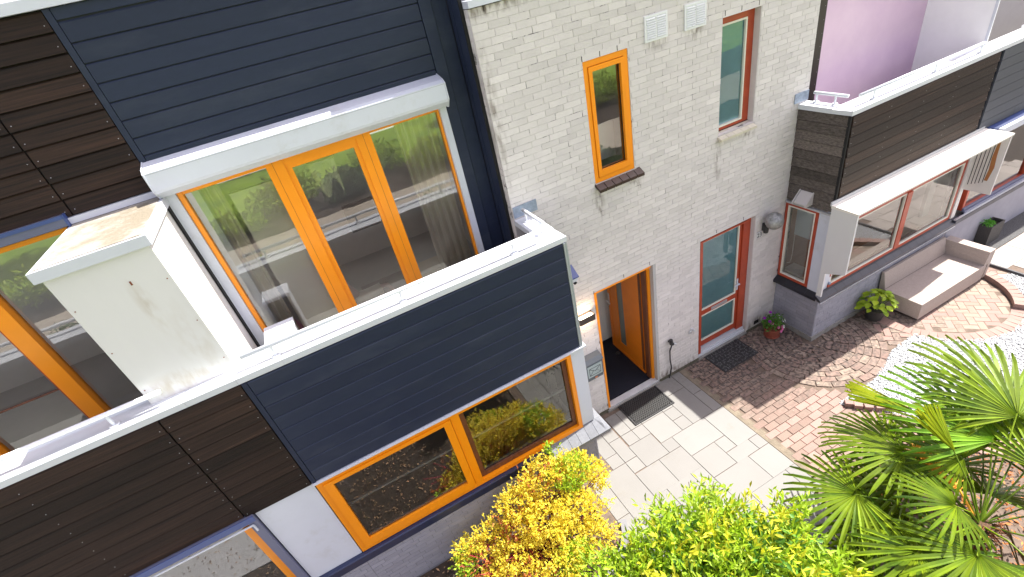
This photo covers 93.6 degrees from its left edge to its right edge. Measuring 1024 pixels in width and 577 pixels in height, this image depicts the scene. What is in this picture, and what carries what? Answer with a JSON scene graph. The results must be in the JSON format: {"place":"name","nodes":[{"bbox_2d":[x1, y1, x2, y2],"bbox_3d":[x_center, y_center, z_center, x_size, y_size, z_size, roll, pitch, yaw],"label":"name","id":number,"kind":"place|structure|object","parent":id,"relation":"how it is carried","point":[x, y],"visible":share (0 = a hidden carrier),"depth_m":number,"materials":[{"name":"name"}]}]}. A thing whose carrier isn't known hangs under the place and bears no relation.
{"place":"outdoors","nodes":[
{"label":"outdoors","id":0,"kind":"place"},
{"bbox_2d":[0,0,16,3],"label":"sky","id":1,"kind":"structure","parent":0,"point":[1,1],"materials":[{"name":"white"}]},
{"bbox_2d":[420,487,921,576],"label":"ground","id":2,"kind":"structure","parent":0,"point":[447,564],"depth_m":6.14,"materials":[{"name":"soil"}]},
{"bbox_2d":[0,0,377,576],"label":"terraced house","id":3,"kind":"structure","parent":2,"relation":"on","point":[108,468],"depth_m":4.03,"materials":[{"name":"paint"}]},
{"bbox_2d":[0,226,111,455],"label":"upper window","id":4,"kind":"structure","parent":3,"relation":"in","point":[13,326],"depth_m":4.30,"materials":[{"name":"orange paint"}]},
{"bbox_2d":[25,197,257,403],"bbox_3d":[-2.893,0.443,4.274,0.730,2.211,1.025,-24,35,-16],"label":"balcony cabinet","id":5,"kind":"object","parent":3,"relation":"on","point":[134,289],"visible":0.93,"depth_m":3.67,"materials":[{"name":"white"}]},
{"bbox_2d":[243,525,295,576],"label":"lower window","id":6,"kind":"structure","parent":3,"relation":"in","point":[250,532],"depth_m":4.94,"materials":[{"name":"orange paint"}]},
{"bbox_2d":[31,0,682,576],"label":"terraced house","id":7,"kind":"structure","parent":2,"relation":"on","point":[417,420],"depth_m":4.88,"materials":[{"name":"brick"}]},
{"bbox_2d":[200,184,299,329],"bbox_3d":[-2.616,-0.169,4.971,0.150,2.250,0.085,-24,35,-16],"label":"curtain","id":8,"kind":"object","parent":7,"relation":"hanging from","point":[226,216],"visible":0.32,"depth_m":4.82,"materials":[{"name":"beige fabric"}]},
{"bbox_2d":[264,317,297,343],"bbox_3d":[-2.235,0.720,4.967,0.290,0.740,0.340,-24,35,-16],"label":"storage box","id":9,"kind":"object","parent":7,"relation":"on","point":[281,329],"visible":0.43,"depth_m":4.78,"materials":[{"name":"white plastic"}]},
{"bbox_2d":[229,180,338,327],"bbox_3d":[-2.271,-0.168,5.201,0.500,2.040,0.040,-24,35,-16],"label":"wardrobe panel","id":10,"kind":"object","parent":7,"relation":"in","point":[265,215],"visible":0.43,"depth_m":5.00,"materials":[{"name":"beige"}]},
{"bbox_2d":[294,318,303,329],"bbox_3d":[-2.422,0.498,5.554,0.283,0.399,0.153,-35,39,-29],"label":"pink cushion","id":11,"kind":"object","parent":7,"relation":"on","point":[300,325],"visible":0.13,"depth_m":5.46,"materials":[{"name":"pink fabric"}]},
{"bbox_2d":[304,154,344,197],"bbox_3d":[-1.935,-1.292,4.830,0.310,0.740,0.305,-24,35,-16],"label":"macrame lamp","id":12,"kind":"object","parent":7,"relation":"hanging from","point":[329,166],"visible":0.68,"depth_m":4.84,"materials":[{"name":"white"}]},
{"bbox_2d":[166,107,484,346],"bbox_3d":[-1.655,-0.465,5.135,2.685,2.170,0.190,-24,35,-16],"label":"upper window","id":13,"kind":"structure","parent":7,"relation":"in","point":[282,174],"depth_m":4.83,"materials":[{"name":"orange paint"}]},
{"bbox_2d":[341,196,381,232],"bbox_3d":[-2.066,-1.016,6.619,0.420,0.400,0.030,-24,35,-16],"label":"picture frame","id":14,"kind":"object","parent":7,"relation":"attached to","point":[361,214],"visible":1,"depth_m":6.60,"materials":[{"name":"grey"}]},
{"bbox_2d":[347,283,394,304],"bbox_3d":[-1.719,0.101,5.827,0.622,0.674,0.220,-24,35,-16],"label":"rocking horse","id":15,"kind":"object","parent":7,"relation":"in","point":[369,293],"visible":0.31,"depth_m":5.75},
{"bbox_2d":[361,271,406,300],"bbox_3d":[-1.453,-0.074,6.627,1.150,0.013,0.800,-24,35,-16],"label":"rug","id":16,"kind":"object","parent":7,"relation":"in","point":[396,280],"visible":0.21,"depth_m":6.75,"materials":[{"name":"grey carpet"}]},
{"bbox_2d":[417,255,441,277],"bbox_3d":[-0.957,-0.160,6.166,0.440,0.385,0.330,-24,35,-16],"label":"cabinet","id":17,"kind":"object","parent":7,"relation":"on","point":[429,266],"visible":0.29,"depth_m":6.01,"materials":[{"name":"beige wood"}]},
{"bbox_2d":[394,113,471,269],"bbox_3d":[-0.840,-0.973,5.519,0.420,2.250,0.091,-24,35,-16],"label":"curtain","id":18,"kind":"object","parent":7,"relation":"hanging from","point":[418,139],"visible":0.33,"depth_m":5.41,"materials":[{"name":"beige fabric"}]},
{"bbox_2d":[316,355,582,551],"bbox_3d":[-0.535,1.870,5.579,3.030,1.316,0.113,-24,35,-16],"label":"lower window","id":19,"kind":"structure","parent":7,"relation":"in","point":[456,427],"depth_m":5.58,"materials":[{"name":"orange paint"}]},
{"bbox_2d":[570,265,578,284],"bbox_3d":[0.726,-0.142,5.985,0.160,0.232,0.155,-24,35,-16],"label":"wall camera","id":20,"kind":"object","parent":7,"relation":"attached to","point":[575,275],"depth_m":5.96,"materials":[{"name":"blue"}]},
{"bbox_2d":[578,310,595,325],"bbox_3d":[0.987,0.399,6.451,0.240,0.095,0.111,-24,35,-16],"label":"wall lamp","id":21,"kind":"object","parent":7,"relation":"attached to","point":[586,317],"visible":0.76,"depth_m":6.43,"materials":[{"name":"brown metal"}]},
{"bbox_2d":[584,350,603,381],"bbox_3d":[1.164,1.140,6.933,0.307,0.432,0.136,-24,35,-16],"label":"letter box","id":22,"kind":"object","parent":7,"relation":"attached to","point":[594,365],"visible":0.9,"depth_m":6.86,"materials":[{"name":"grey metal"}]},
{"bbox_2d":[582,48,633,182],"bbox_3d":[1.078,-1.901,5.392,0.562,1.332,0.108,-24,35,-16],"label":"tall window","id":23,"kind":"structure","parent":7,"relation":"in","point":[619,58],"depth_m":5.33,"materials":[{"name":"orange paint"}]},
{"bbox_2d":[594,266,654,407],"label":"front door","id":24,"kind":"structure","parent":7,"relation":"in","point":[629,298],"depth_m":7.70,"materials":[{"name":"orange paint"}]},
{"bbox_2d":[643,10,667,42],"bbox_3d":[1.527,-2.773,5.094,0.302,0.252,0.022,-24,35,-16],"label":"wall vent","id":25,"kind":"object","parent":7,"relation":"attached to","point":[655,26],"depth_m":5.09,"materials":[{"name":"white paint"}]},
{"bbox_2d":[668,339,676,377],"bbox_3d":[2.599,1.132,7.741,0.154,0.832,0.105,-24,35,-16],"label":"garden tap","id":26,"kind":"object","parent":7,"relation":"attached to","point":[670,341],"visible":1,"depth_m":7.62,"materials":[{"name":"black metal"}]},
{"bbox_2d":[428,491,617,576],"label":"bark mulch","id":27,"kind":"object","parent":2,"relation":"on","point":[538,558],"visible":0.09,"depth_m":6.09,"materials":[{"name":"brown wood"}]},
{"bbox_2d":[448,440,622,576],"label":"golden shrub","id":28,"kind":"object","parent":2,"relation":"on","point":[537,544],"visible":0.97,"depth_m":5.65,"materials":[{"name":"yellow plant"}]},
{"bbox_2d":[593,519,628,576],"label":"edging stones","id":29,"kind":"object","parent":2,"relation":"on","point":[623,522],"visible":0.34,"depth_m":6.00,"materials":[{"name":"white stone"}]},
{"bbox_2d":[669,0,1014,370],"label":"terraced house","id":30,"kind":"structure","parent":2,"relation":"on","point":[855,125],"depth_m":6.87,"materials":[{"name":"brick"}]},
{"bbox_2d":[684,0,706,30],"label":"wall vent","id":31,"kind":"object","parent":30,"relation":"attached to","point":[694,14],"depth_m":5.24,"materials":[{"name":"white paint"}]},
{"bbox_2d":[698,218,750,354],"bbox_3d":[3.363,-0.018,7.716,1.068,2.180,0.160,-24,35,-16],"label":"front door","id":32,"kind":"structure","parent":30,"relation":"in","point":[724,255],"depth_m":7.71,"materials":[{"name":"red paint"}]},
{"bbox_2d":[719,8,754,131],"bbox_3d":[2.729,-2.682,5.986,0.580,1.333,0.085,-24,35,-16],"label":"tall window","id":33,"kind":"structure","parent":30,"relation":"in","point":[737,29],"depth_m":5.96,"materials":[{"name":"clear glass"}]},
{"bbox_2d":[756,231,761,238],"bbox_3d":[3.815,-0.829,7.414,0.107,0.100,0.012,-24,35,-16],"label":"number plate","id":34,"kind":"object","parent":30,"relation":"attached to","point":[759,234],"visible":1,"depth_m":7.41,"materials":[{"name":"white metal"}]},
{"bbox_2d":[762,212,783,233],"bbox_3d":[3.920,-0.970,7.198,0.266,0.355,0.261,-3,35,15],"label":"globe lamp","id":35,"kind":"object","parent":30,"relation":"attached to","point":[774,220],"visible":1,"depth_m":7.10,"materials":[{"name":"white glass"}]},
{"bbox_2d":[777,202,818,286],"bbox_3d":[4.496,-0.692,7.525,0.120,1.325,0.533,-24,35,-16],"label":"side window","id":36,"kind":"structure","parent":30,"relation":"in","point":[806,224],"depth_m":7.43,"materials":[{"name":"red paint"}]},
{"bbox_2d":[791,189,813,207],"bbox_3d":[4.238,-1.313,7.011,0.145,0.190,0.224,-24,35,-16],"label":"wedge light","id":37,"kind":"object","parent":30,"relation":"attached to","point":[803,198],"visible":1,"depth_m":6.99,"materials":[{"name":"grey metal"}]},
{"bbox_2d":[824,274,830,285],"bbox_3d":[4.812,-0.159,7.340,0.143,0.273,0.093,-24,35,-16],"label":"alarm box","id":38,"kind":"object","parent":30,"relation":"attached to","point":[827,279],"visible":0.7,"depth_m":7.35,"materials":[{"name":"white plastic"}]},
{"bbox_2d":[827,159,968,287],"bbox_3d":[6.140,-1.232,7.591,3.030,1.492,0.090,-24,35,-16],"label":"front window","id":39,"kind":"structure","parent":30,"relation":"in","point":[895,242],"depth_m":7.80,"materials":[{"name":"red paint"}]},
{"bbox_2d":[877,448,1023,564],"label":"rusty ground cover","id":40,"kind":"object","parent":2,"relation":"on","point":[1007,523],"visible":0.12,"depth_m":5.47,"materials":[{"name":"brown plant"}]},
{"bbox_2d":[911,0,1023,241],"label":"terraced house","id":41,"kind":"structure","parent":2,"relation":"on","point":[1003,110],"depth_m":8.55,"materials":[{"name":"paint"}]},
{"bbox_2d":[911,0,1000,71],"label":"balcony screen","id":42,"kind":"object","parent":41,"relation":"on","point":[950,27],"visible":0.44,"depth_m":7.29,"materials":[{"name":"white glass"}]},
{"bbox_2d":[957,159,1023,210],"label":"front window","id":43,"kind":"structure","parent":41,"relation":"in","point":[962,203],"depth_m":8.60,"materials":[{"name":"red paint"}]},
{"bbox_2d":[577,372,898,573],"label":"patio","id":44,"kind":"structure","parent":0,"point":[693,429],"depth_m":6.69,"materials":[{"name":"beige stone"}]},
{"bbox_2d":[618,386,674,425],"bbox_3d":[2.101,1.824,7.631,0.750,0.022,0.525,-24,35,-16],"label":"doormat","id":45,"kind":"object","parent":44,"relation":"on","point":[644,406],"visible":1,"depth_m":7.58,"materials":[{"name":"grey rubber"}]},
{"bbox_2d":[574,473,872,576],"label":"shrub","id":46,"kind":"object","parent":44,"relation":"on","point":[714,545],"visible":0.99,"depth_m":4.24,"materials":[{"name":"green plant"}]},
{"bbox_2d":[607,479,719,558],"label":"trailing tendrils","id":47,"kind":"object","parent":46,"relation":"attached to","point":[672,511],"visible":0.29,"depth_m":4.87,"materials":[{"name":"green plant"}]},
{"bbox_2d":[679,266,1023,564],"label":"paving","id":48,"kind":"structure","parent":0,"point":[990,303],"depth_m":7.53,"materials":[{"name":"brick"}]},
{"bbox_2d":[704,339,758,372],"bbox_3d":[3.686,1.109,8.115,0.740,0.019,0.495,-24,35,-16],"label":"doormat","id":49,"kind":"object","parent":48,"relation":"on","point":[730,355],"visible":1,"depth_m":8.09,"materials":[{"name":"grey rubber"}]},
{"bbox_2d":[760,311,785,338],"bbox_3d":[4.422,0.605,8.153,0.433,0.509,0.378,-24,35,-16],"label":"flower pot","id":50,"kind":"object","parent":48,"relation":"on","point":[774,328],"visible":1,"depth_m":8.12,"materials":[{"name":"ceramic"}]},
{"bbox_2d":[706,325,913,419],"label":"petal litter","id":51,"kind":"object","parent":48,"relation":"on","point":[806,361],"visible":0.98,"depth_m":7.71,"materials":[{"name":"beige"}]},
{"bbox_2d":[854,289,898,321],"bbox_3d":[6.092,0.266,8.018,0.648,0.546,0.547,-24,35,-16],"label":"potted plant","id":52,"kind":"object","parent":48,"relation":"on","point":[875,310],"visible":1,"depth_m":7.92,"materials":[{"name":"green plant"}]},
{"bbox_2d":[781,334,1023,576],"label":"fan palm","id":53,"kind":"object","parent":48,"relation":"on","point":[963,423],"visible":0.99,"depth_m":4.51,"materials":[{"name":"green plant"}]},
{"bbox_2d":[877,235,995,319],"bbox_3d":[7.232,-0.228,8.232,1.825,0.660,0.681,-24,35,-16],"label":"garden sofa","id":54,"kind":"object","parent":48,"relation":"on","point":[928,278],"visible":0.93,"depth_m":8.17,"materials":[{"name":"beige fabric"}]},
{"bbox_2d":[839,267,1023,438],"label":"gravel bed","id":55,"kind":"object","parent":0,"point":[1008,344],"visible":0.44,"depth_m":7.21,"materials":[{"name":"white gravel"}]},
{"bbox_2d":[986,212,1023,276],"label":"terrace","id":56,"kind":"structure","parent":0,"point":[1007,244],"depth_m":8.88,"materials":[{"name":"grey concrete"}]},
{"bbox_2d":[973,217,1004,245],"bbox_3d":[8.963,-1.119,9.055,0.475,0.517,0.254,-24,35,-16],"label":"planter","id":57,"kind":"object","parent":56,"relation":"on","point":[988,231],"visible":0.99,"depth_m":9.00,"materials":[{"name":"concrete"}]}
]}

